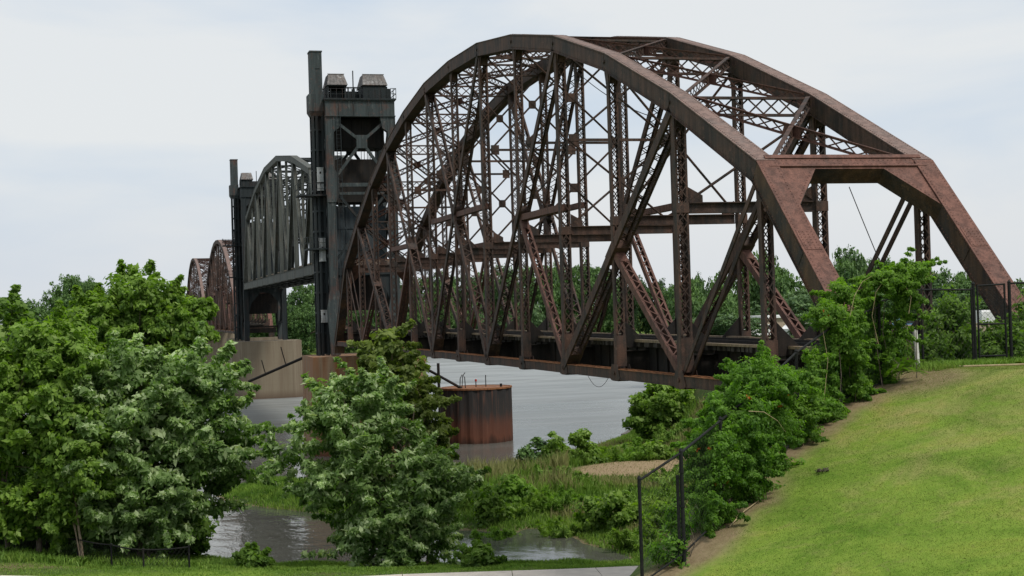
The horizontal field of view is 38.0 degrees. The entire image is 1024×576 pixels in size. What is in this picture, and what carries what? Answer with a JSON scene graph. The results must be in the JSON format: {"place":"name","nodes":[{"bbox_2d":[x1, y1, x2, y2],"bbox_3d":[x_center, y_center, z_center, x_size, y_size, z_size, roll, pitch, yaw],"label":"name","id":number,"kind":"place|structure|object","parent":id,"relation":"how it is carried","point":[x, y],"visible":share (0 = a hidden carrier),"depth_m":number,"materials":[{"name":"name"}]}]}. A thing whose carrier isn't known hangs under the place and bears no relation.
{"place":"outdoors","nodes":[
{"label":"outdoors","id":0,"kind":"place"},
{"bbox_2d":[28,357,645,562],"bbox_3d":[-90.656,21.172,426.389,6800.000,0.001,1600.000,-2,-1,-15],"label":"river water","id":1,"kind":"structure","parent":0,"point":[544,403],"depth_m":151.31,"materials":[{"name":"liquid"}]},
{"bbox_2d":[200,333,234,369],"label":"bridge pier","id":2,"kind":"structure","parent":1,"relation":"in","point":[224,337],"depth_m":329.19,"materials":[{"name":"concrete"}]},
{"bbox_2d":[186,258,228,326],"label":"fixed truss span","id":3,"kind":"object","parent":2,"relation":"on","point":[198,283],"visible":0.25,"depth_m":367.01,"materials":[{"name":"metal"}]},
{"bbox_2d":[227,337,281,362],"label":"bridge pier","id":4,"kind":"structure","parent":1,"relation":"in","point":[260,338],"depth_m":244.49,"materials":[{"name":"concrete"}]},
{"bbox_2d":[205,240,274,336],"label":"fixed truss span","id":5,"kind":"object","parent":4,"relation":"on","point":[225,325],"visible":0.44,"depth_m":276.15,"materials":[{"name":"metal"}]},
{"bbox_2d":[229,339,302,398],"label":"bridge pier","id":6,"kind":"structure","parent":1,"relation":"in","point":[285,382],"depth_m":229.31,"materials":[{"name":"concrete"}]},
{"bbox_2d":[222,159,287,340],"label":"lift tower","id":7,"kind":"structure","parent":6,"relation":"on","point":[260,301],"depth_m":232.96,"materials":[{"name":"metal"}]},
{"bbox_2d":[302,353,425,456],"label":"bridge pier","id":8,"kind":"structure","parent":1,"relation":"in","point":[321,366],"depth_m":134.67,"materials":[{"name":"concrete"}]},
{"bbox_2d":[248,347,301,381],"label":"fallen walkway","id":9,"kind":"structure","parent":8,"relation":"attached to","point":[275,369],"depth_m":144.46,"materials":[{"name":"metal"}]},
{"bbox_2d":[440,373,512,443],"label":"mooring cell","id":10,"kind":"object","parent":1,"relation":"in","point":[479,414],"visible":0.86,"depth_m":142.25,"materials":[{"name":"metal"}]},
{"bbox_2d":[295,50,400,355],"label":"lift tower","id":11,"kind":"structure","parent":0,"point":[353,122],"depth_m":138.95,"materials":[{"name":"metal"}]},
{"bbox_2d":[243,155,360,289],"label":"lift span","id":12,"kind":"object","parent":11,"relation":"hanging from","point":[288,229],"visible":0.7,"depth_m":185.19,"materials":[{"name":"metal"}]},
{"bbox_2d":[0,306,1023,575],"bbox_3d":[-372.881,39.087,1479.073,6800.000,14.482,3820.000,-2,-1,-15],"label":"ground","id":13,"kind":"structure","parent":0,"point":[706,552],"depth_m":27.59,"materials":[{"name":"plant"}]},
{"bbox_2d":[0,284,41,431],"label":"green tree","id":14,"kind":"object","parent":13,"relation":"on","point":[12,302],"visible":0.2,"depth_m":84.52,"materials":[{"name":"green plant"}]},
{"bbox_2d":[16,299,49,322],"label":"tree","id":15,"kind":"object","parent":13,"relation":"on","point":[32,305],"visible":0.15,"depth_m":435.86,"materials":[{"name":"green plant"}]},
{"bbox_2d":[0,467,68,548],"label":"understorey bush","id":16,"kind":"object","parent":13,"relation":"on","point":[21,472],"visible":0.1,"depth_m":75.10,"materials":[{"name":"green plant"}]},
{"bbox_2d":[35,285,71,326],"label":"tree","id":17,"kind":"object","parent":13,"relation":"on","point":[63,296],"visible":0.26,"depth_m":439.98,"materials":[{"name":"green plant"}]},
{"bbox_2d":[47,273,86,309],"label":"tree","id":18,"kind":"object","parent":13,"relation":"on","point":[69,282],"visible":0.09,"depth_m":445.56,"materials":[{"name":"green plant"}]},
{"bbox_2d":[0,298,150,554],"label":"green tree","id":19,"kind":"object","parent":13,"relation":"on","point":[36,381],"visible":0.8,"depth_m":69.56,"materials":[{"name":"green plant"}]},
{"bbox_2d":[38,440,115,559],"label":"young tree","id":20,"kind":"object","parent":13,"relation":"on","point":[79,486],"visible":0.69,"depth_m":69.17,"materials":[{"name":"green plant"}]},
{"bbox_2d":[79,276,105,322],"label":"tree","id":21,"kind":"object","parent":13,"relation":"on","point":[89,285],"visible":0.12,"depth_m":454.65,"materials":[{"name":"green plant"}]},
{"bbox_2d":[0,537,189,567],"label":"chain link fence","id":22,"kind":"object","parent":13,"relation":"on","point":[132,549],"visible":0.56,"depth_m":67.95,"materials":[{"name":"metal"}]},
{"bbox_2d":[0,545,236,566],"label":"weed strip","id":23,"kind":"object","parent":13,"relation":"on","point":[14,554],"visible":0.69,"depth_m":68.89,"materials":[{"name":"plant"}]},
{"bbox_2d":[60,259,220,446],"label":"maple tree","id":24,"kind":"object","parent":13,"relation":"on","point":[137,303],"visible":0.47,"depth_m":87.09,"materials":[{"name":"green plant"}]},
{"bbox_2d":[24,320,280,559],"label":"silver maple tree","id":25,"kind":"object","parent":13,"relation":"on","point":[184,442],"visible":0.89,"depth_m":71.46,"materials":[{"name":"green plant"}]},
{"bbox_2d":[135,488,219,556],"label":"understorey bush","id":26,"kind":"object","parent":13,"relation":"on","point":[201,545],"visible":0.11,"depth_m":78.50,"materials":[{"name":"green plant"}]},
{"bbox_2d":[231,541,275,568],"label":"shrub","id":27,"kind":"object","parent":13,"relation":"on","point":[249,554],"visible":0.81,"depth_m":66.11,"materials":[{"name":"green plant"}]},
{"bbox_2d":[0,560,569,575],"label":"bank lawn grass","id":28,"kind":"structure","parent":13,"relation":"on","point":[216,569],"depth_m":63.53,"materials":[{"name":"plant"}]},
{"bbox_2d":[287,285,314,343],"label":"tree","id":29,"kind":"object","parent":13,"relation":"on","point":[298,294],"visible":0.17,"depth_m":444.29,"materials":[{"name":"green plant"}]},
{"bbox_2d":[287,302,315,354],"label":"tree","id":30,"kind":"object","parent":13,"relation":"on","point":[306,314],"visible":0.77,"depth_m":406.59,"materials":[{"name":"green plant"}]},
{"bbox_2d":[299,284,314,338],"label":"tree","id":31,"kind":"object","parent":13,"relation":"on","point":[307,298],"visible":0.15,"depth_m":442.72,"materials":[{"name":"green plant"}]},
{"bbox_2d":[0,566,637,575],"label":"concrete path","id":32,"kind":"structure","parent":13,"relation":"on","point":[616,571],"depth_m":60.70,"materials":[{"name":"concrete"}]},
{"bbox_2d":[353,310,377,350],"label":"tree","id":33,"kind":"object","parent":13,"relation":"on","point":[372,323],"visible":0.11,"depth_m":409.84,"materials":[{"name":"green plant"}]},
{"bbox_2d":[84,546,652,571],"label":"bank grass","id":34,"kind":"structure","parent":13,"relation":"on","point":[563,563],"depth_m":67.28,"materials":[{"name":"plant"}]},
{"bbox_2d":[254,356,491,566],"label":"silver maple tree","id":35,"kind":"object","parent":13,"relation":"on","point":[400,525],"visible":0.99,"depth_m":67.63,"materials":[{"name":"green plant"}]},
{"bbox_2d":[346,318,461,563],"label":"sycamore tree","id":36,"kind":"object","parent":13,"relation":"on","point":[387,345],"visible":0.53,"depth_m":71.16,"materials":[{"name":"green plant"}]},
{"bbox_2d":[412,278,443,317],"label":"tree","id":37,"kind":"object","parent":13,"relation":"on","point":[421,288],"visible":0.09,"depth_m":441.06,"materials":[{"name":"green plant"}]},
{"bbox_2d":[460,276,491,313],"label":"tree","id":38,"kind":"object","parent":13,"relation":"on","point":[475,288],"visible":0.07,"depth_m":455.49,"materials":[{"name":"green plant"}]},
{"bbox_2d":[223,397,731,556],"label":"marsh grass","id":39,"kind":"structure","parent":13,"relation":"on","point":[591,487],"depth_m":97.10,"materials":[{"name":"plant"}]},
{"bbox_2d":[452,539,507,567],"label":"shrub","id":40,"kind":"object","parent":13,"relation":"on","point":[478,553],"visible":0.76,"depth_m":65.66,"materials":[{"name":"green plant"}]},
{"bbox_2d":[456,485,503,509],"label":"marsh plant","id":41,"kind":"object","parent":13,"relation":"on","point":[465,501],"visible":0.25,"depth_m":91.52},
{"bbox_2d":[468,485,516,527],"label":"marsh bush","id":42,"kind":"object","parent":13,"relation":"on","point":[492,508],"visible":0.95,"depth_m":87.53,"materials":[{"name":"green plant"}]},
{"bbox_2d":[468,524,521,540],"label":"marsh plant","id":43,"kind":"object","parent":13,"relation":"on","point":[495,534],"visible":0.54,"depth_m":83.53,"materials":[{"name":"green plant"}]},
{"bbox_2d":[490,263,524,322],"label":"tree","id":44,"kind":"object","parent":13,"relation":"on","point":[508,279],"visible":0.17,"depth_m":446.95,"materials":[{"name":"green plant"}]},
{"bbox_2d":[485,473,539,502],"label":"marsh bush","id":45,"kind":"object","parent":13,"relation":"on","point":[514,487],"visible":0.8,"depth_m":91.31,"materials":[{"name":"green plant"}]},
{"bbox_2d":[517,300,544,328],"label":"tree","id":46,"kind":"object","parent":13,"relation":"on","point":[538,318],"visible":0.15,"depth_m":403.77,"materials":[{"name":"green plant"}]},
{"bbox_2d":[516,437,547,463],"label":"marsh bush","id":47,"kind":"object","parent":13,"relation":"on","point":[526,451],"visible":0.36,"depth_m":111.48,"materials":[{"name":"plant"}]},
{"bbox_2d":[506,489,558,516],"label":"marsh plant","id":48,"kind":"object","parent":13,"relation":"on","point":[530,503],"visible":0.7,"depth_m":89.31,"materials":[{"name":"green plant"}]},
{"bbox_2d":[523,265,560,327],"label":"tree","id":49,"kind":"object","parent":13,"relation":"on","point":[539,299],"visible":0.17,"depth_m":441.15,"materials":[{"name":"green plant"}]},
{"bbox_2d":[538,431,574,461],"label":"marsh bush","id":50,"kind":"object","parent":13,"relation":"on","point":[557,444],"visible":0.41,"depth_m":110.48,"materials":[{"name":"green plant"}]},
{"bbox_2d":[534,515,582,538],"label":"marsh plant","id":51,"kind":"object","parent":13,"relation":"on","point":[555,528],"visible":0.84,"depth_m":83.42,"materials":[{"name":"green plant"}]},
{"bbox_2d":[527,464,589,482],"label":"marsh plant","id":52,"kind":"object","parent":13,"relation":"on","point":[540,471],"visible":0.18,"depth_m":99.92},
{"bbox_2d":[552,261,565,328],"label":"tree","id":53,"kind":"object","parent":13,"relation":"on","point":[558,284],"visible":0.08,"depth_m":462.79,"materials":[{"name":"green plant"}]},
{"bbox_2d":[534,484,585,511],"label":"marsh plant","id":54,"kind":"object","parent":13,"relation":"on","point":[562,496],"visible":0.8,"depth_m":89.54,"materials":[{"name":"green plant"}]},
{"bbox_2d":[558,266,586,330],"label":"tree","id":55,"kind":"object","parent":13,"relation":"on","point":[578,296],"visible":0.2,"depth_m":449.51,"materials":[{"name":"green plant"}]},
{"bbox_2d":[454,394,704,542],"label":"dry reeds","id":56,"kind":"object","parent":13,"relation":"on","point":[504,466],"visible":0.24,"depth_m":100.96,"materials":[{"name":"plant"}]},
{"bbox_2d":[567,428,592,448],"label":"sapling","id":57,"kind":"object","parent":13,"relation":"on","point":[578,438],"visible":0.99,"depth_m":111.48,"materials":[{"name":"green plant"}]},
{"bbox_2d":[572,260,609,332],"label":"tree","id":58,"kind":"object","parent":13,"relation":"on","point":[594,272],"visible":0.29,"depth_m":449.01,"materials":[{"name":"green plant"}]},
{"bbox_2d":[569,496,613,533],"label":"marsh bush","id":59,"kind":"object","parent":13,"relation":"on","point":[593,519],"visible":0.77,"depth_m":83.47,"materials":[{"name":"green plant"}]},
{"bbox_2d":[580,441,608,464],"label":"marsh bush","id":60,"kind":"object","parent":13,"relation":"on","point":[592,451],"visible":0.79,"depth_m":111.54,"materials":[{"name":"green plant"}]},
{"bbox_2d":[570,446,619,464],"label":"marsh plant","id":61,"kind":"object","parent":13,"relation":"on","point":[582,454],"visible":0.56,"depth_m":111.10,"materials":[{"name":"green plant"}]},
{"bbox_2d":[595,271,620,332],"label":"tree","id":62,"kind":"object","parent":13,"relation":"on","point":[609,314],"visible":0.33,"depth_m":449.67,"materials":[{"name":"green plant"}]},
{"bbox_2d":[595,489,644,531],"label":"marsh bush","id":63,"kind":"object","parent":13,"relation":"on","point":[621,515],"visible":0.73,"depth_m":81.62,"materials":[{"name":"green plant"}]},
{"bbox_2d":[576,458,685,475],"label":"dry stubble","id":64,"kind":"object","parent":13,"relation":"on","point":[625,465],"visible":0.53,"depth_m":107.78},
{"bbox_2d":[608,514,673,550],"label":"marsh plant","id":65,"kind":"object","parent":13,"relation":"on","point":[626,537],"visible":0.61,"depth_m":77.40,"materials":[{"name":"green plant"}]},
{"bbox_2d":[627,275,654,333],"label":"tree","id":66,"kind":"object","parent":13,"relation":"on","point":[638,312],"visible":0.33,"depth_m":463.39,"materials":[{"name":"green plant"}]},
{"bbox_2d":[615,437,667,461],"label":"marsh plant","id":67,"kind":"object","parent":13,"relation":"on","point":[632,453],"visible":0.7,"depth_m":111.21,"materials":[{"name":"green plant"}]},
{"bbox_2d":[624,482,675,510],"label":"marsh plant","id":68,"kind":"object","parent":13,"relation":"on","point":[632,498],"visible":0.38,"depth_m":88.00,"materials":[{"name":"plant"}]},
{"bbox_2d":[642,278,668,333],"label":"tree","id":69,"kind":"object","parent":13,"relation":"on","point":[661,283],"visible":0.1,"depth_m":465.38,"materials":[{"name":"green plant"}]},
{"bbox_2d":[636,439,675,460],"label":"marsh bush","id":70,"kind":"object","parent":13,"relation":"on","point":[663,451],"visible":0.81,"depth_m":111.39,"materials":[{"name":"green plant"}]},
{"bbox_2d":[622,383,695,440],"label":"willow tree","id":71,"kind":"object","parent":13,"relation":"on","point":[646,412],"visible":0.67,"depth_m":120.62,"materials":[{"name":"green plant"}]},
{"bbox_2d":[646,500,685,529],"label":"marsh bush","id":72,"kind":"object","parent":13,"relation":"on","point":[657,506],"visible":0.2,"depth_m":79.40,"materials":[{"name":"green plant"}]},
{"bbox_2d":[652,423,683,443],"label":"marsh plant","id":73,"kind":"object","parent":13,"relation":"on","point":[662,429],"visible":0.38,"depth_m":117.88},
{"bbox_2d":[644,504,693,534],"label":"marsh plant","id":74,"kind":"object","parent":13,"relation":"on","point":[662,519],"visible":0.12,"depth_m":78.94,"materials":[{"name":"green plant"}]},
{"bbox_2d":[645,498,695,568],"bbox_3d":[2.845,4.454,26.453,0.826,1.376,1.088,-2,-1,24],"label":"weed clump","id":75,"kind":"object","parent":13,"relation":"on","point":[672,549],"visible":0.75,"depth_m":26.27,"materials":[{"name":"green plant"}]},
{"bbox_2d":[647,464,701,485],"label":"marsh plant","id":76,"kind":"object","parent":13,"relation":"on","point":[661,481],"visible":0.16,"depth_m":98.14,"materials":[{"name":"plant"}]},
{"bbox_2d":[667,274,705,324],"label":"tree","id":77,"kind":"object","parent":13,"relation":"on","point":[693,283],"visible":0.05,"depth_m":223.71,"materials":[{"name":"green plant"}]},
{"bbox_2d":[671,286,732,319],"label":"tree","id":78,"kind":"object","parent":13,"relation":"on","point":[697,305],"visible":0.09,"depth_m":189.00,"materials":[{"name":"green plant"}]},
{"bbox_2d":[695,271,710,298],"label":"tree","id":79,"kind":"object","parent":13,"relation":"on","point":[705,292],"visible":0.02,"depth_m":234.85,"materials":[{"name":"green plant"}]},
{"bbox_2d":[700,271,744,314],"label":"tree","id":80,"kind":"object","parent":13,"relation":"on","point":[734,296],"visible":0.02,"depth_m":215.29,"materials":[{"name":"green plant"}]},
{"bbox_2d":[703,296,751,315],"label":"tree","id":81,"kind":"object","parent":13,"relation":"on","point":[728,306],"visible":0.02,"depth_m":185.28,"materials":[{"name":"green plant"}]},
{"bbox_2d":[712,314,767,336],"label":"field bush","id":82,"kind":"object","parent":13,"relation":"on","point":[722,325],"visible":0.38,"depth_m":127.05,"materials":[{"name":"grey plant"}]},
{"bbox_2d":[637,303,882,575],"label":"chain link fence","id":83,"kind":"object","parent":13,"relation":"on","point":[681,523],"visible":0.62,"depth_m":26.15,"materials":[{"name":"metal"}]},
{"bbox_2d":[669,340,820,538],"bbox_3d":[4.544,2.919,29.290,2.200,3.759,5.092,-2,-1,29],"label":"trumpet vine","id":84,"kind":"object","parent":83,"relation":"attached to","point":[746,451],"visible":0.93,"depth_m":28.46,"materials":[{"name":"green plant"}]},
{"bbox_2d":[779,276,880,446],"bbox_3d":[6.984,1.811,32.799,1.613,4.164,4.329,-2,-1,33],"label":"climbing vine","id":85,"kind":"object","parent":83,"relation":"attached to","point":[845,335],"visible":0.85,"depth_m":33.00,"materials":[{"name":"green plant"}]},
{"bbox_2d":[779,288,897,447],"bbox_3d":[7.270,1.812,33.470,1.513,3.710,5.244,-2,-1,39],"label":"vine curtain","id":86,"kind":"object","parent":83,"relation":"attached to","point":[833,386],"visible":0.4,"depth_m":33.73,"materials":[{"name":"green plant"}]},
{"bbox_2d":[847,246,947,387],"bbox_3d":[9.128,0.713,34.434,2.377,3.354,1.626,-1,-1,-33],"label":"climbing vine","id":87,"kind":"object","parent":83,"relation":"attached to","point":[900,284],"visible":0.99,"depth_m":34.26,"materials":[{"name":"green plant"}]},
{"bbox_2d":[743,256,796,310],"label":"tree","id":88,"kind":"object","parent":13,"relation":"on","point":[756,286],"visible":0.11,"depth_m":218.54,"materials":[{"name":"green plant"}]},
{"bbox_2d":[750,457,805,495],"bbox_3d":[5.363,3.964,29.729,0.958,1.069,2.151,-2,-1,40],"label":"weed clump","id":89,"kind":"object","parent":13,"relation":"on","point":[777,485],"visible":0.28,"depth_m":30.02,"materials":[{"name":"green plant"}]},
{"bbox_2d":[766,273,807,301],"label":"tree","id":90,"kind":"object","parent":13,"relation":"on","point":[787,284],"visible":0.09,"depth_m":211.56,"materials":[{"name":"green plant"}]},
{"bbox_2d":[776,288,814,314],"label":"tree","id":91,"kind":"object","parent":13,"relation":"on","point":[799,302],"visible":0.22,"depth_m":166.07,"materials":[{"name":"green plant"}]},
{"bbox_2d":[787,311,814,336],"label":"field bush","id":92,"kind":"object","parent":13,"relation":"on","point":[802,322],"visible":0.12,"depth_m":124.90,"materials":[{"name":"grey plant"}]},
{"bbox_2d":[833,258,859,289],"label":"tree","id":93,"kind":"object","parent":13,"relation":"on","point":[846,270],"visible":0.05,"depth_m":223.53,"materials":[{"name":"green plant"}]},
{"bbox_2d":[832,244,874,287],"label":"tree","id":94,"kind":"object","parent":13,"relation":"on","point":[850,258],"visible":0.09,"depth_m":230.00,"materials":[{"name":"green plant"}]},
{"bbox_2d":[880,353,927,380],"bbox_3d":[8.959,1.792,34.182,1.094,0.609,1.424,-2,-1,-15],"label":"sumac plant","id":95,"kind":"object","parent":13,"relation":"on","point":[897,363],"visible":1,"depth_m":34.01,"materials":[{"name":"green plant"}]},
{"bbox_2d":[923,278,952,301],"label":"tree","id":96,"kind":"object","parent":13,"relation":"on","point":[934,296],"visible":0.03,"depth_m":212.38,"materials":[{"name":"green plant"}]},
{"bbox_2d":[907,281,983,363],"bbox_3d":[10.918,1.043,37.206,1.840,2.445,2.405,-2,-1,34],"label":"bush","id":97,"kind":"object","parent":13,"relation":"on","point":[933,354],"visible":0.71,"depth_m":37.03,"materials":[{"name":"green plant"}]},
{"bbox_2d":[869,280,1023,378],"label":"chain link fence","id":98,"kind":"object","parent":13,"relation":"on","point":[973,319],"visible":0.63,"depth_m":36.08,"materials":[{"name":"metal"}]},
{"bbox_2d":[934,266,964,296],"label":"tree","id":99,"kind":"object","parent":13,"relation":"on","point":[944,277],"visible":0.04,"depth_m":222.00,"materials":[{"name":"green plant"}]},
{"bbox_2d":[933,293,988,322],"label":"tree","id":100,"kind":"object","parent":13,"relation":"on","point":[983,306],"visible":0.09,"depth_m":179.30,"materials":[{"name":"green plant"}]},
{"bbox_2d":[911,356,1023,371],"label":"verge grass","id":101,"kind":"structure","parent":13,"relation":"on","point":[934,365],"depth_m":35.28,"materials":[{"name":"plant"}]},
{"bbox_2d":[952,280,982,309],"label":"tree","id":102,"kind":"object","parent":13,"relation":"on","point":[967,283],"visible":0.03,"depth_m":216.65,"materials":[{"name":"green plant"}]},
{"bbox_2d":[961,315,1016,359],"bbox_3d":[12.224,1.606,38.049,1.490,1.808,2.115,-2,-1,13],"label":"bush","id":103,"kind":"object","parent":13,"relation":"on","point":[993,345],"visible":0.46,"depth_m":37.67,"materials":[{"name":"green plant"}]},
{"bbox_2d":[999,288,1023,358],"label":"bush","id":104,"kind":"object","parent":13,"relation":"on","point":[1018,351],"visible":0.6,"depth_m":37.75,"materials":[{"name":"green plant"}]},
{"bbox_2d":[0,0,1023,324],"label":"sky","id":105,"kind":"structure","parent":0,"point":[122,122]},
{"bbox_2d":[976,310,994,322],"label":"parked van","id":106,"kind":"object","parent":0,"point":[984,313],"visible":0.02,"depth_m":151.60,"materials":[{"name":"white paint"}]},
{"bbox_3d":[12.953,8.226,39.295,12.400,11.350,5.000,-2,-1,-15],"label":"abutment","id":107,"kind":"object","parent":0,"visible":0},
{"bbox_2d":[333,34,1023,400],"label":"fixed truss span","id":108,"kind":"object","parent":107,"relation":"on","point":[681,350],"visible":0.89,"depth_m":64.94,"materials":[{"name":"metal"}]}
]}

